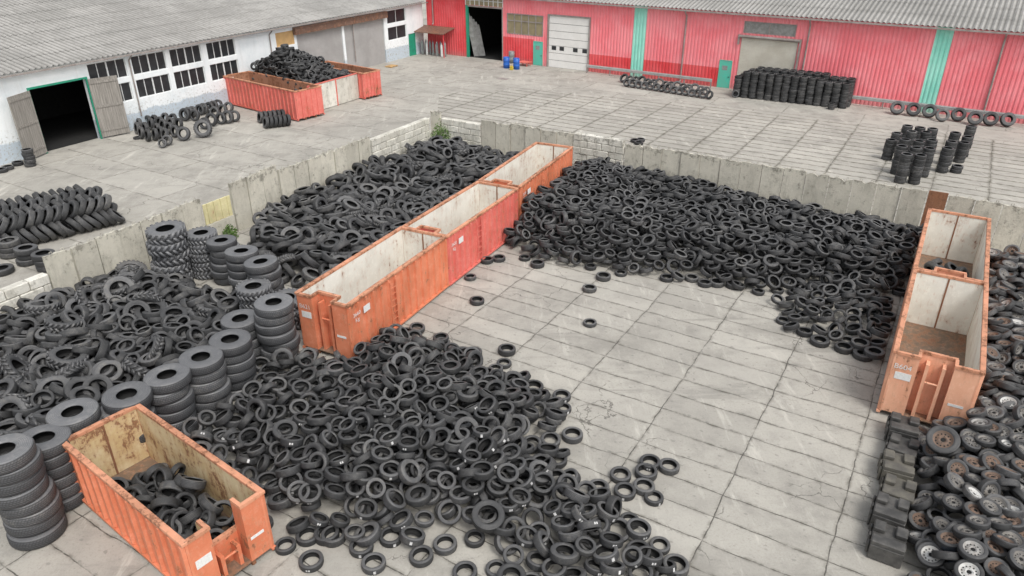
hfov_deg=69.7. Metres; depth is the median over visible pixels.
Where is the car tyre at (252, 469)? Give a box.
[240,466,257,479]
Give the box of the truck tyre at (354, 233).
[343,230,361,243]
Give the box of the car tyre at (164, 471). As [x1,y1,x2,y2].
[153,466,172,490]
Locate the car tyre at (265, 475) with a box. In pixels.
[255,471,278,489]
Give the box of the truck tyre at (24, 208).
[21,205,36,217]
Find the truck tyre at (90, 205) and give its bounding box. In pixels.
[84,198,94,215]
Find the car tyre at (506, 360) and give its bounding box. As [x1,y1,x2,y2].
[497,358,511,368]
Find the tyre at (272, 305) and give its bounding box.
[253,293,293,318]
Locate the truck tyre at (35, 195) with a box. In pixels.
[32,192,42,198]
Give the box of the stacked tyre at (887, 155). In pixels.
[882,153,893,156]
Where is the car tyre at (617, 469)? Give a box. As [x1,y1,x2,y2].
[610,466,630,483]
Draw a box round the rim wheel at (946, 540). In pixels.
[935,530,959,551]
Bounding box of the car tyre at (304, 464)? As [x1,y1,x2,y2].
[300,459,320,468]
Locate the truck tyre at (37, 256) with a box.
[30,248,54,261]
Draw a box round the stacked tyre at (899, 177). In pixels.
[894,174,906,179]
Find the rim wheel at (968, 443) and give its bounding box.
[960,435,980,451]
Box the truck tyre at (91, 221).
[82,214,101,227]
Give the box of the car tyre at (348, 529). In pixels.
[344,523,364,541]
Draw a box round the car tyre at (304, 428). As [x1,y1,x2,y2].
[301,422,319,433]
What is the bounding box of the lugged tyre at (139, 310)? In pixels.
[132,300,167,325]
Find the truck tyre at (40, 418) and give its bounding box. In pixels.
[32,407,52,423]
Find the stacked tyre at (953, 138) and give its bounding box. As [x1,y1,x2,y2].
[948,135,959,139]
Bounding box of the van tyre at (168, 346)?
[162,337,172,356]
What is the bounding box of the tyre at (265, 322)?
[253,310,293,326]
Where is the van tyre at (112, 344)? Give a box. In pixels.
[107,338,128,353]
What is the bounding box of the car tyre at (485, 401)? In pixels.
[477,396,498,416]
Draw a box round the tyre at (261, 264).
[243,254,278,274]
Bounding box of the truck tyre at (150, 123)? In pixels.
[148,118,153,129]
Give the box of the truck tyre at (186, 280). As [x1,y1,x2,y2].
[178,278,194,282]
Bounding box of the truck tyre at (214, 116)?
[205,113,217,125]
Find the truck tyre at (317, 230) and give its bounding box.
[306,227,321,237]
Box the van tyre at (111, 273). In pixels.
[108,268,119,276]
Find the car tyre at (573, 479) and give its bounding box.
[556,473,577,496]
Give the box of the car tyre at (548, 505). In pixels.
[543,499,562,516]
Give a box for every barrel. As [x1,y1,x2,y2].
[503,57,509,68]
[509,51,514,62]
[513,58,519,69]
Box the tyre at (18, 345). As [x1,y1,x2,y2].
[2,342,23,350]
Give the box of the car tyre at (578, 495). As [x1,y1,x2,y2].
[563,487,589,503]
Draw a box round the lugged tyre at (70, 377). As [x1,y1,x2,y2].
[66,375,91,380]
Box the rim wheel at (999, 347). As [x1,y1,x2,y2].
[987,344,1002,351]
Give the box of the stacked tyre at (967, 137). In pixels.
[962,135,973,140]
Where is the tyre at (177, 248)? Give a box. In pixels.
[146,237,187,257]
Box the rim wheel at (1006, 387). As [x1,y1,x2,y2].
[996,381,1019,391]
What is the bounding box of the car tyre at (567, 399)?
[552,389,570,402]
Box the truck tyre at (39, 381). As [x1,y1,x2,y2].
[35,378,55,393]
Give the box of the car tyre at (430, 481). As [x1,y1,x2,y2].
[425,469,444,485]
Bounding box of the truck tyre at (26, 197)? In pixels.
[23,194,37,203]
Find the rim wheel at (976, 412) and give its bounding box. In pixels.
[966,407,987,418]
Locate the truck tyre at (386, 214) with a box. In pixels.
[378,209,390,215]
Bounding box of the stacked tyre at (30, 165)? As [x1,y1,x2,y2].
[24,163,35,166]
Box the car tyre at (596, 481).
[588,479,609,490]
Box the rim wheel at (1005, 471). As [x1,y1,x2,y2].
[993,464,1020,480]
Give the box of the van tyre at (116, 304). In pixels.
[112,300,126,309]
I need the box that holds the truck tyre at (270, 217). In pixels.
[267,214,287,222]
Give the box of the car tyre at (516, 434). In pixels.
[505,426,522,442]
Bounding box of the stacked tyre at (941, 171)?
[936,168,947,172]
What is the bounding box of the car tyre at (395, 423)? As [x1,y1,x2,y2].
[388,417,406,433]
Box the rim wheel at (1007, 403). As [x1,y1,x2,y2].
[1000,401,1021,417]
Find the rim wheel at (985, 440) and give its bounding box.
[974,433,995,447]
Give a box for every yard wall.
[0,273,51,332]
[42,198,204,290]
[202,195,236,234]
[228,164,280,231]
[277,136,370,196]
[370,117,430,159]
[430,109,481,144]
[481,119,573,164]
[573,132,625,164]
[624,143,927,227]
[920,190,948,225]
[945,194,1023,252]
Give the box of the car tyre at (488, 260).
[480,256,493,263]
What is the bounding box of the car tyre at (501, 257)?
[492,254,504,262]
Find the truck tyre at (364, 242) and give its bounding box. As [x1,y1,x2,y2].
[359,239,370,245]
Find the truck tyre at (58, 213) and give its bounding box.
[52,205,61,222]
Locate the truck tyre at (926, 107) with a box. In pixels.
[922,104,936,117]
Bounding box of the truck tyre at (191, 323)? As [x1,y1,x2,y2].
[181,320,205,340]
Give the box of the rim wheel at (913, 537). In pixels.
[907,531,932,544]
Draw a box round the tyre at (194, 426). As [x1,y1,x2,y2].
[180,415,198,433]
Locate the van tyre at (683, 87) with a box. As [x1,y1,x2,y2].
[681,85,690,95]
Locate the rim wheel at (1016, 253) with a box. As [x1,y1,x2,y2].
[1013,251,1023,255]
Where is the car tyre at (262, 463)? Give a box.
[256,454,269,472]
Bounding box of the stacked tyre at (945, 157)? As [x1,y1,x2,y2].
[939,154,951,159]
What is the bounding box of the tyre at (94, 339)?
[83,337,101,351]
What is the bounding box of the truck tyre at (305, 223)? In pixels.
[303,221,319,227]
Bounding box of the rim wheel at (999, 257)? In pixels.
[993,252,1009,260]
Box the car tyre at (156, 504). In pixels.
[150,496,178,514]
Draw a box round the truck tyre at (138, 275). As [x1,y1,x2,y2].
[123,268,144,284]
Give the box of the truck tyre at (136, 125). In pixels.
[134,122,139,133]
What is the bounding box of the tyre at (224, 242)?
[206,234,236,251]
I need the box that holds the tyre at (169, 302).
[155,299,172,308]
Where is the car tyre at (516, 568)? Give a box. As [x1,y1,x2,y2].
[496,563,525,575]
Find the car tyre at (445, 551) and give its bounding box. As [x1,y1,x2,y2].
[433,534,456,555]
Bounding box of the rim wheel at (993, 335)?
[987,331,1000,339]
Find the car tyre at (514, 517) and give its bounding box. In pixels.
[501,515,526,541]
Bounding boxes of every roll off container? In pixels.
[62,403,275,575]
[223,71,324,120]
[294,226,449,357]
[325,61,381,98]
[402,181,518,285]
[478,142,572,227]
[876,268,988,423]
[898,208,990,319]
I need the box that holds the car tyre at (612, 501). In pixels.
[604,495,621,515]
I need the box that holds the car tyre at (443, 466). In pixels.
[428,462,447,476]
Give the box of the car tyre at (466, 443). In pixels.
[457,437,477,458]
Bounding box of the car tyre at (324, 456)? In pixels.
[308,451,329,473]
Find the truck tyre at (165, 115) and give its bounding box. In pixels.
[161,113,168,120]
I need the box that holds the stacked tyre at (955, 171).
[950,168,961,173]
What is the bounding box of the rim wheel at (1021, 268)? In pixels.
[1019,264,1023,271]
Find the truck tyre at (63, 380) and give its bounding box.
[35,376,68,403]
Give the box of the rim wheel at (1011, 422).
[999,416,1023,429]
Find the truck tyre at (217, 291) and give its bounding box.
[209,288,230,305]
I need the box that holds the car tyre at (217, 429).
[211,427,226,442]
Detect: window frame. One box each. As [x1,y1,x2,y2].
[87,58,127,78]
[119,82,133,101]
[131,51,166,74]
[136,74,171,97]
[169,45,201,66]
[174,66,205,89]
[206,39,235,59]
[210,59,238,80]
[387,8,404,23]
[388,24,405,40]
[507,13,542,36]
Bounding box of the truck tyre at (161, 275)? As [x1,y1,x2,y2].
[152,273,170,286]
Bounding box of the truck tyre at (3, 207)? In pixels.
[0,204,8,220]
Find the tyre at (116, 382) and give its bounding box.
[105,381,123,390]
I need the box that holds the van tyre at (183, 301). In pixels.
[180,298,193,310]
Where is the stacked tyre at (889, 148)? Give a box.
[883,146,894,150]
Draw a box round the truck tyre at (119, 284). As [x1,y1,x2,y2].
[116,272,140,287]
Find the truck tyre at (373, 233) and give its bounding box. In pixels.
[368,229,385,242]
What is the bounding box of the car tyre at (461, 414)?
[450,410,472,429]
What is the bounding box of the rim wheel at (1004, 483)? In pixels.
[996,478,1020,491]
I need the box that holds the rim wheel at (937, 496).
[932,491,945,505]
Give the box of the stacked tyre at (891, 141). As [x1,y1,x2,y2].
[885,138,896,143]
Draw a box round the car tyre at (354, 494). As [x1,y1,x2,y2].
[345,481,365,497]
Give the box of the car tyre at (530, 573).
[526,571,540,575]
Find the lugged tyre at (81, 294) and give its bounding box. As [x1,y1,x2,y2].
[74,286,100,306]
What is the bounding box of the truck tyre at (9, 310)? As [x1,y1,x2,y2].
[0,305,15,313]
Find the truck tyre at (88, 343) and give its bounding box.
[67,337,92,346]
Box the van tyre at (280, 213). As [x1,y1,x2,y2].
[277,210,291,216]
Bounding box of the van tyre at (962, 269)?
[955,266,969,277]
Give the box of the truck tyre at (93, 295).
[89,289,101,301]
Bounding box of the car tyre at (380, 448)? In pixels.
[371,445,392,463]
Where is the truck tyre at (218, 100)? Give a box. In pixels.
[213,99,222,108]
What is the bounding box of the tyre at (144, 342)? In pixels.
[140,340,150,352]
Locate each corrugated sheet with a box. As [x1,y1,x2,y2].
[469,14,477,56]
[470,16,479,55]
[472,19,481,55]
[475,22,483,55]
[477,24,484,55]
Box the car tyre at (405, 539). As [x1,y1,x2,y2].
[399,526,425,546]
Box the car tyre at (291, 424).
[272,419,297,441]
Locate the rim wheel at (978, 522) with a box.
[965,514,990,530]
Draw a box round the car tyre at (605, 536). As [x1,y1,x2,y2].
[599,531,623,548]
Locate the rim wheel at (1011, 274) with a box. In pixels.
[1005,272,1015,278]
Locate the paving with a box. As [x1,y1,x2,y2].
[438,89,1023,246]
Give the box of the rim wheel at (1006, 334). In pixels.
[994,330,1012,341]
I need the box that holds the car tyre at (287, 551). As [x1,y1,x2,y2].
[275,536,296,555]
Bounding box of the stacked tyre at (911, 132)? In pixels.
[906,130,916,134]
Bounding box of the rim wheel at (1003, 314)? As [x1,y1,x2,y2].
[994,311,1011,316]
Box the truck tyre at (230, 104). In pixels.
[223,102,233,110]
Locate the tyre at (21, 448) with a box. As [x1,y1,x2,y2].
[0,433,36,474]
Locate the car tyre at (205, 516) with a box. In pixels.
[201,513,221,528]
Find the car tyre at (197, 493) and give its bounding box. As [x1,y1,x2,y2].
[176,490,201,497]
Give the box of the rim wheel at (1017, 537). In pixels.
[997,530,1023,549]
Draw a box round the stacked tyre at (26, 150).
[21,148,32,153]
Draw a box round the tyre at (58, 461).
[41,441,69,471]
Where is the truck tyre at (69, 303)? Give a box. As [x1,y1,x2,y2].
[64,298,89,314]
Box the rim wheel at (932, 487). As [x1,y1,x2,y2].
[916,483,940,492]
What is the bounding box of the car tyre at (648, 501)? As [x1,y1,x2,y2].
[644,490,663,506]
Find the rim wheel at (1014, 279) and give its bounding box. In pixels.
[1006,277,1023,286]
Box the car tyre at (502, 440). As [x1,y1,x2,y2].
[490,426,507,447]
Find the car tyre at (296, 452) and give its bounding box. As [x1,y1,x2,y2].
[290,445,312,463]
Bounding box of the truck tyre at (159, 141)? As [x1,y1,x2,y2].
[158,139,166,147]
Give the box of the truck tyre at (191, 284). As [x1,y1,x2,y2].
[188,281,195,287]
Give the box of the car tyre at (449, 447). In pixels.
[444,441,458,452]
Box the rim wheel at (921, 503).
[909,495,933,511]
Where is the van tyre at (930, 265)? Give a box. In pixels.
[924,261,939,269]
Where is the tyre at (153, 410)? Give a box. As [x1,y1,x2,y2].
[151,406,157,415]
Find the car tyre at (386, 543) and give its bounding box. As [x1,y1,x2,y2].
[379,526,400,547]
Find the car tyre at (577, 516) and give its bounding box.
[571,504,590,522]
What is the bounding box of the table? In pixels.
[520,60,531,66]
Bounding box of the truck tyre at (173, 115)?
[169,113,176,122]
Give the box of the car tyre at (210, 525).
[192,519,214,528]
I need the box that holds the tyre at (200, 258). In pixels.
[190,253,210,263]
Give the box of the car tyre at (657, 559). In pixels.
[636,546,662,566]
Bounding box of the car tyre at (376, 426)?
[372,423,387,436]
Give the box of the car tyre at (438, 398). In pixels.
[428,395,449,414]
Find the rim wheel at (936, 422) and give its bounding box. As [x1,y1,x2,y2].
[931,419,943,426]
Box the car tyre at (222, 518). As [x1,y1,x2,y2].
[213,516,234,535]
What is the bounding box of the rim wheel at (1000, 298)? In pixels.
[996,296,1005,302]
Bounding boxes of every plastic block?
[865,519,908,568]
[866,491,909,528]
[877,449,914,484]
[879,473,916,513]
[883,432,919,458]
[884,411,919,441]
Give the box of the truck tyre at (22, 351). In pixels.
[17,345,40,354]
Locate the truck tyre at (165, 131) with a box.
[161,128,168,139]
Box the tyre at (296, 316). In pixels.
[294,311,299,322]
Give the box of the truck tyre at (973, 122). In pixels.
[967,111,983,124]
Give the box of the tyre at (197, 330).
[186,327,204,343]
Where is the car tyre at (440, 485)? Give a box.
[436,471,455,490]
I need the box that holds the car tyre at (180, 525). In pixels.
[163,519,184,534]
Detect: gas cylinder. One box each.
[429,41,431,54]
[440,43,442,56]
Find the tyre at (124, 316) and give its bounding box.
[118,313,136,330]
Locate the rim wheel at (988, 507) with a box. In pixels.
[977,497,1001,516]
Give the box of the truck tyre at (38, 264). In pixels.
[33,261,44,266]
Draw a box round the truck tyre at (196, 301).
[186,293,209,307]
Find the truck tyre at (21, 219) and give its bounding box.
[16,212,25,230]
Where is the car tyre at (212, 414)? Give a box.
[197,410,215,426]
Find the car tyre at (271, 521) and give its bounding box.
[268,515,273,527]
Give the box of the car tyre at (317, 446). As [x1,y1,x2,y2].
[302,442,325,467]
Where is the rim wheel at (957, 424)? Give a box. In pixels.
[944,416,967,431]
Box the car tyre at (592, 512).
[582,504,596,518]
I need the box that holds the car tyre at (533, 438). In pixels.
[525,435,541,453]
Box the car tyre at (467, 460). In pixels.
[462,449,481,464]
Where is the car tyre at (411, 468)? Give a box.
[409,458,428,476]
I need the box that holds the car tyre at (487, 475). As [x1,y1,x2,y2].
[470,461,493,480]
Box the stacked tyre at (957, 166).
[951,164,963,169]
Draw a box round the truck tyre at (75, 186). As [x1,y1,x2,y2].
[73,184,86,194]
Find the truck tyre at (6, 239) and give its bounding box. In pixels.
[0,233,21,243]
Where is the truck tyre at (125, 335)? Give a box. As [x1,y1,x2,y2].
[118,332,138,340]
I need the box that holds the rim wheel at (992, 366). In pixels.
[986,361,1005,372]
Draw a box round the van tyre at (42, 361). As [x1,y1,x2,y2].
[30,358,45,371]
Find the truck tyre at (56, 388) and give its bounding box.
[48,382,78,396]
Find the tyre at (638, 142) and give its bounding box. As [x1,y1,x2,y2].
[634,141,642,144]
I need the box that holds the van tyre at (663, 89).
[658,84,665,91]
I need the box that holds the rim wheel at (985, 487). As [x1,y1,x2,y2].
[976,479,1000,496]
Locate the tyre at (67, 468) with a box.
[46,462,73,479]
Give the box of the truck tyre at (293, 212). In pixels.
[289,208,303,216]
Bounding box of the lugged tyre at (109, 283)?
[101,274,137,303]
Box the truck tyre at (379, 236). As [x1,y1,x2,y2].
[376,234,385,238]
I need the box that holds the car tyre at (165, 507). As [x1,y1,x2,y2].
[160,506,169,518]
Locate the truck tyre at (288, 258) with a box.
[278,253,297,269]
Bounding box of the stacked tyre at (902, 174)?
[896,171,908,176]
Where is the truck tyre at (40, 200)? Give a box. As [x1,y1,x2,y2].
[34,197,43,204]
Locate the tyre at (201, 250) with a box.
[188,245,209,254]
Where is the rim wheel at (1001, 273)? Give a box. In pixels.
[996,268,1009,280]
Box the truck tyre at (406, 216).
[401,213,410,220]
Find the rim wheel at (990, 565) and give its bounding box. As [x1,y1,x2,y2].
[982,557,1009,575]
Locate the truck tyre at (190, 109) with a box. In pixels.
[184,107,193,116]
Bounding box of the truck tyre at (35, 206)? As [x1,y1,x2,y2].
[32,203,46,215]
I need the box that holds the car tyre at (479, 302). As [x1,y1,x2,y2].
[470,296,483,305]
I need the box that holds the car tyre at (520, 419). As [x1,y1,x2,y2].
[508,414,526,433]
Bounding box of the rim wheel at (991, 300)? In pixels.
[988,297,997,302]
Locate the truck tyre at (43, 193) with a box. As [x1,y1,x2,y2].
[40,191,50,196]
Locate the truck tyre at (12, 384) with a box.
[0,378,17,394]
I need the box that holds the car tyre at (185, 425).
[182,417,203,436]
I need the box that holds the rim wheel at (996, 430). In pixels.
[982,422,1001,435]
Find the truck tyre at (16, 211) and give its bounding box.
[12,208,27,220]
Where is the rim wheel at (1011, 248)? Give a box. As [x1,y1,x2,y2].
[1003,244,1019,255]
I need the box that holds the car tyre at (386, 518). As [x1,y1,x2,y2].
[377,511,394,526]
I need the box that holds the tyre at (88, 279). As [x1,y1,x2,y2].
[80,276,94,285]
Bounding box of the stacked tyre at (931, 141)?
[926,138,937,143]
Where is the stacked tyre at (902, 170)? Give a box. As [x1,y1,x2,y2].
[897,168,908,172]
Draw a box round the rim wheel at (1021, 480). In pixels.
[1019,476,1023,484]
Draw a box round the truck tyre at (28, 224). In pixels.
[23,210,34,229]
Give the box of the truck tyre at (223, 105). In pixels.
[218,104,227,113]
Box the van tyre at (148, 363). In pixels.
[139,352,161,366]
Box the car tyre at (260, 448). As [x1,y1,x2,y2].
[246,443,265,456]
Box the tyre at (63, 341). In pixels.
[56,337,71,346]
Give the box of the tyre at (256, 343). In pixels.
[252,338,260,348]
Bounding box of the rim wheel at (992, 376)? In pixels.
[984,371,1002,381]
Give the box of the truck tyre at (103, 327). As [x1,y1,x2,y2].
[86,324,112,331]
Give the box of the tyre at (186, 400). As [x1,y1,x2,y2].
[155,386,194,413]
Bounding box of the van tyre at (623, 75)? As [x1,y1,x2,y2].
[620,73,628,82]
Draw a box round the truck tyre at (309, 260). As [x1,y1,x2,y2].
[300,252,319,268]
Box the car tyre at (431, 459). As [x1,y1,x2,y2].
[426,446,447,462]
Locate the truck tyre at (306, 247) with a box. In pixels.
[297,245,316,250]
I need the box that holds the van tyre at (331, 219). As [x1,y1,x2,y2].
[328,216,341,224]
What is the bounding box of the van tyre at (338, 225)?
[335,219,347,230]
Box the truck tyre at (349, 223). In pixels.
[346,218,362,232]
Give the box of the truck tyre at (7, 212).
[4,209,16,215]
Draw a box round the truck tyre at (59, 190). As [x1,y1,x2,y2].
[56,187,67,193]
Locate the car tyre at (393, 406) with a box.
[379,401,396,417]
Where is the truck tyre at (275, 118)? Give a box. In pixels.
[272,115,277,126]
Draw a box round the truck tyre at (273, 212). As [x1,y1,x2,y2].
[268,206,288,215]
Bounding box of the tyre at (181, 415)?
[158,399,195,423]
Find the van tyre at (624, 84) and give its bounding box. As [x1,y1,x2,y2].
[623,79,630,86]
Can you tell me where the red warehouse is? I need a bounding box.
[426,0,1023,123]
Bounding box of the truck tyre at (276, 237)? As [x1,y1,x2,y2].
[270,234,288,241]
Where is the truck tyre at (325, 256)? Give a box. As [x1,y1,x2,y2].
[321,251,342,263]
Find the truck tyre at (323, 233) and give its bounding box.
[317,231,328,235]
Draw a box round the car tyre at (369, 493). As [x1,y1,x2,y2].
[365,478,385,498]
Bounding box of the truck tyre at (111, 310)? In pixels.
[100,306,122,318]
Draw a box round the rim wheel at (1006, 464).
[994,454,1009,467]
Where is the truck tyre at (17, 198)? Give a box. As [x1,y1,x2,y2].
[14,195,26,202]
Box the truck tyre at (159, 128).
[156,126,163,137]
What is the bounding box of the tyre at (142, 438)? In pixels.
[139,434,145,442]
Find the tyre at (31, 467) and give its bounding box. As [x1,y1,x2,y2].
[0,445,43,486]
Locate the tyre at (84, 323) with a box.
[78,319,87,326]
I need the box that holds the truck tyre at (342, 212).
[334,205,350,216]
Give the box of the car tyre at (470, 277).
[464,273,475,280]
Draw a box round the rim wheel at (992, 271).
[989,268,995,274]
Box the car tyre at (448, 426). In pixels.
[441,423,462,438]
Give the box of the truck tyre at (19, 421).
[14,412,46,428]
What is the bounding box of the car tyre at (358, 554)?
[349,536,373,558]
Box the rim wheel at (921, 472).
[916,463,940,478]
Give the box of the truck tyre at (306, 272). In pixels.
[301,267,320,281]
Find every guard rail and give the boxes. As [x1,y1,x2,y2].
[586,64,711,87]
[852,95,1023,118]
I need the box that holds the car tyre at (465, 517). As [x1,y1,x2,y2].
[461,506,481,524]
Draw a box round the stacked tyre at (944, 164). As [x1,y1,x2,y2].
[938,162,949,166]
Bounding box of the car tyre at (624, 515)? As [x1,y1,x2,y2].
[620,512,638,529]
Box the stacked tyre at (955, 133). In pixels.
[950,131,961,136]
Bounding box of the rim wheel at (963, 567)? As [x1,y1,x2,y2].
[953,559,984,575]
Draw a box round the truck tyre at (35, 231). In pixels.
[30,225,50,241]
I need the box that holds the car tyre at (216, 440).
[213,430,235,445]
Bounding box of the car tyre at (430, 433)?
[419,428,435,449]
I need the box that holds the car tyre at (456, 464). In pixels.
[449,457,467,471]
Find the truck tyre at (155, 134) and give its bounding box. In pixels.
[151,128,158,140]
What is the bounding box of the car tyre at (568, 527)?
[551,514,574,532]
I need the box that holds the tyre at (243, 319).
[220,309,254,332]
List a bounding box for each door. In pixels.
[408,33,415,55]
[533,41,542,65]
[549,16,588,70]
[717,59,732,88]
[737,34,801,74]
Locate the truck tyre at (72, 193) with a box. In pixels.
[68,190,75,198]
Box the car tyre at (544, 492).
[532,472,554,495]
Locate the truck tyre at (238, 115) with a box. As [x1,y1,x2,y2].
[229,110,239,121]
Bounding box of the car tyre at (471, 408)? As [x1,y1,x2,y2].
[462,402,478,413]
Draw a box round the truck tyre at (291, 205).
[287,201,295,210]
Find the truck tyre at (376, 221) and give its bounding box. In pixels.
[372,215,387,226]
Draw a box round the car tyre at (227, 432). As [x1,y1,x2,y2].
[220,427,238,439]
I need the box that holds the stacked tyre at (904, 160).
[899,157,911,161]
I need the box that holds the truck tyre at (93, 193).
[90,191,100,197]
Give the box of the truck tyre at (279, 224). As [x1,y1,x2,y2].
[270,221,289,227]
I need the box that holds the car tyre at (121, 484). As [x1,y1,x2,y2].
[115,479,131,488]
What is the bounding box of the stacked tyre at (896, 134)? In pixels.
[891,131,902,136]
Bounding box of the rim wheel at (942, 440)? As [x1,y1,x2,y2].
[926,425,960,455]
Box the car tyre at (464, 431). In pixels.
[450,427,470,444]
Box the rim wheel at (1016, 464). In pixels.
[1009,457,1023,476]
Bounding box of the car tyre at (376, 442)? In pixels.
[361,439,382,460]
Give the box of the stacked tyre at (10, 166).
[2,164,13,169]
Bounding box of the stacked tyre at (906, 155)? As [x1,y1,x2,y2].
[900,152,912,158]
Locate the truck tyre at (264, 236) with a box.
[260,230,278,241]
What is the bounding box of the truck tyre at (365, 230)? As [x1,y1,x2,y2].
[360,226,379,234]
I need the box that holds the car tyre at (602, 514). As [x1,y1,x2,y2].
[596,501,618,522]
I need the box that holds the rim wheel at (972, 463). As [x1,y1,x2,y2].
[961,455,986,473]
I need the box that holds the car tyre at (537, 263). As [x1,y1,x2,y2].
[530,259,544,268]
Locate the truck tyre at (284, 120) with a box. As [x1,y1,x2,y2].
[281,115,286,125]
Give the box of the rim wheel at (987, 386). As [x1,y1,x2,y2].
[983,383,1002,390]
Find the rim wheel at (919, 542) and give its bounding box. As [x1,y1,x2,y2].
[914,538,935,552]
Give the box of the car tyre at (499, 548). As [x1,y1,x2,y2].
[494,534,518,555]
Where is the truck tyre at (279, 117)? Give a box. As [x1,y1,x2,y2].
[277,115,281,126]
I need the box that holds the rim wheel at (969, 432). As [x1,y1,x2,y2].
[959,428,979,437]
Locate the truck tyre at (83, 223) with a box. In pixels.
[74,215,92,230]
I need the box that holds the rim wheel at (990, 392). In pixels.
[979,388,998,396]
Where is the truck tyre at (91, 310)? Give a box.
[80,301,102,312]
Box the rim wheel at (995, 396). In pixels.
[992,391,1015,401]
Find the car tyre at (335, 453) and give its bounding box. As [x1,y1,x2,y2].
[327,449,346,466]
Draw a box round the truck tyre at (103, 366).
[94,360,123,380]
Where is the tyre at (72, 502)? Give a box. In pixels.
[62,492,83,511]
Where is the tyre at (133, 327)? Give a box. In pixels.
[131,318,149,331]
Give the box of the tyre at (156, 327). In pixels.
[152,322,171,332]
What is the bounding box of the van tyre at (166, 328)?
[162,322,183,332]
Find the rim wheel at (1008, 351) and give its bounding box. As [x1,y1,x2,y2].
[999,344,1011,355]
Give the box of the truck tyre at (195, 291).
[177,284,201,295]
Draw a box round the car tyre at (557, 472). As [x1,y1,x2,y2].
[546,469,566,487]
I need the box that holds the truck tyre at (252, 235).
[250,228,255,243]
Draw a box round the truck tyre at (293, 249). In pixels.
[288,243,304,253]
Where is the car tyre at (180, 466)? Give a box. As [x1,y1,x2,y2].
[171,462,185,479]
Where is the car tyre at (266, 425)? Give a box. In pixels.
[259,420,272,440]
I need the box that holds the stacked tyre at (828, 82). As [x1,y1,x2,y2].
[825,81,832,84]
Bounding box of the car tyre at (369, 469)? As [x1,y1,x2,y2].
[353,464,376,485]
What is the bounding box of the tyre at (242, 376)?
[226,364,255,382]
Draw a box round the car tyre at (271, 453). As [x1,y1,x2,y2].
[269,441,287,458]
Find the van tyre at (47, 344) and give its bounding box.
[40,341,63,348]
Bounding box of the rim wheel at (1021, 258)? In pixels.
[1017,255,1023,262]
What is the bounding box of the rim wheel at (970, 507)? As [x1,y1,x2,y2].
[962,501,986,516]
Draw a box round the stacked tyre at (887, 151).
[883,149,893,153]
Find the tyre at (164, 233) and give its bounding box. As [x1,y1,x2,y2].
[145,220,186,245]
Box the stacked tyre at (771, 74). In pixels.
[767,73,774,76]
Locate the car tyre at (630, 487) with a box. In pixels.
[614,482,635,501]
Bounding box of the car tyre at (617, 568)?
[600,560,625,575]
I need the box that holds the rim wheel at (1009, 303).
[999,298,1015,311]
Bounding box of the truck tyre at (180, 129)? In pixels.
[176,126,190,140]
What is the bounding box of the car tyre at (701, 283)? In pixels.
[697,279,711,287]
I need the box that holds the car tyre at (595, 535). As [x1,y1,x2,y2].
[588,516,610,538]
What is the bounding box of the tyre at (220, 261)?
[210,255,225,264]
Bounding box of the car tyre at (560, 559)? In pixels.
[550,542,578,565]
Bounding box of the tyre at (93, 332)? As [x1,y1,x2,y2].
[90,328,96,337]
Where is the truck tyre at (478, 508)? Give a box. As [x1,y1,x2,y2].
[471,500,504,532]
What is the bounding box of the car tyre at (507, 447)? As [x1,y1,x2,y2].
[500,443,521,462]
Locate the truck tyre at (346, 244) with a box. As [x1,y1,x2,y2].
[330,240,350,252]
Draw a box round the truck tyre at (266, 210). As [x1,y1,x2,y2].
[259,207,271,217]
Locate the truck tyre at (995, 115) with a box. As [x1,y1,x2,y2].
[983,112,998,125]
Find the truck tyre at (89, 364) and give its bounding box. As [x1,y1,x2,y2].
[83,361,94,375]
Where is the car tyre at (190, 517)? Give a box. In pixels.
[179,507,202,525]
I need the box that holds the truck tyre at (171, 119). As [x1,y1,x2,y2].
[167,117,174,128]
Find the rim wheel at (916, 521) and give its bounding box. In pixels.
[907,510,928,531]
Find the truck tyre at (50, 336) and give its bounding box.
[45,327,76,341]
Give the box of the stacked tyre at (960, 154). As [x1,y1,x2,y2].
[955,152,966,155]
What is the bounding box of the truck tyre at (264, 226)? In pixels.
[258,222,278,241]
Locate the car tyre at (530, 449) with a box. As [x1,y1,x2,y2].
[519,442,534,453]
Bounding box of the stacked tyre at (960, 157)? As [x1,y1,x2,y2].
[954,155,965,159]
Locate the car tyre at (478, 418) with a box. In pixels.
[474,407,493,422]
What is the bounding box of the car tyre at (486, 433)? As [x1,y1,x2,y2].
[473,425,490,437]
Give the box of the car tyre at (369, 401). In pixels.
[358,399,375,412]
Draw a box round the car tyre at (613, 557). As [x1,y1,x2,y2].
[592,544,618,564]
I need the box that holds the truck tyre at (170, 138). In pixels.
[162,135,172,144]
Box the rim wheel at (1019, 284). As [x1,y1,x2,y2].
[1013,282,1023,286]
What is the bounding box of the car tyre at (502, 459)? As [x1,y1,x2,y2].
[484,451,506,470]
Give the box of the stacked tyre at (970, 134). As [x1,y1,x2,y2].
[963,131,974,135]
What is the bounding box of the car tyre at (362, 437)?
[355,434,375,450]
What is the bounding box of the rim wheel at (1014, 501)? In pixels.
[1003,496,1023,508]
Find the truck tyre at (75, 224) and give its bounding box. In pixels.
[65,217,85,232]
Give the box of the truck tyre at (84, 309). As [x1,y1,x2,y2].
[72,305,89,322]
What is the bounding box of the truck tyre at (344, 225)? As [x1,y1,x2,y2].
[342,219,357,230]
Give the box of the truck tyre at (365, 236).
[357,234,373,243]
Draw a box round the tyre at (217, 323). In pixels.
[212,319,221,331]
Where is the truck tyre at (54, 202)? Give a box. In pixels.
[50,199,62,208]
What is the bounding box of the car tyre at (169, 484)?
[158,480,184,497]
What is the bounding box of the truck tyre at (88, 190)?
[84,187,94,198]
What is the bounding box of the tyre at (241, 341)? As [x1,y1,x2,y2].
[208,329,252,356]

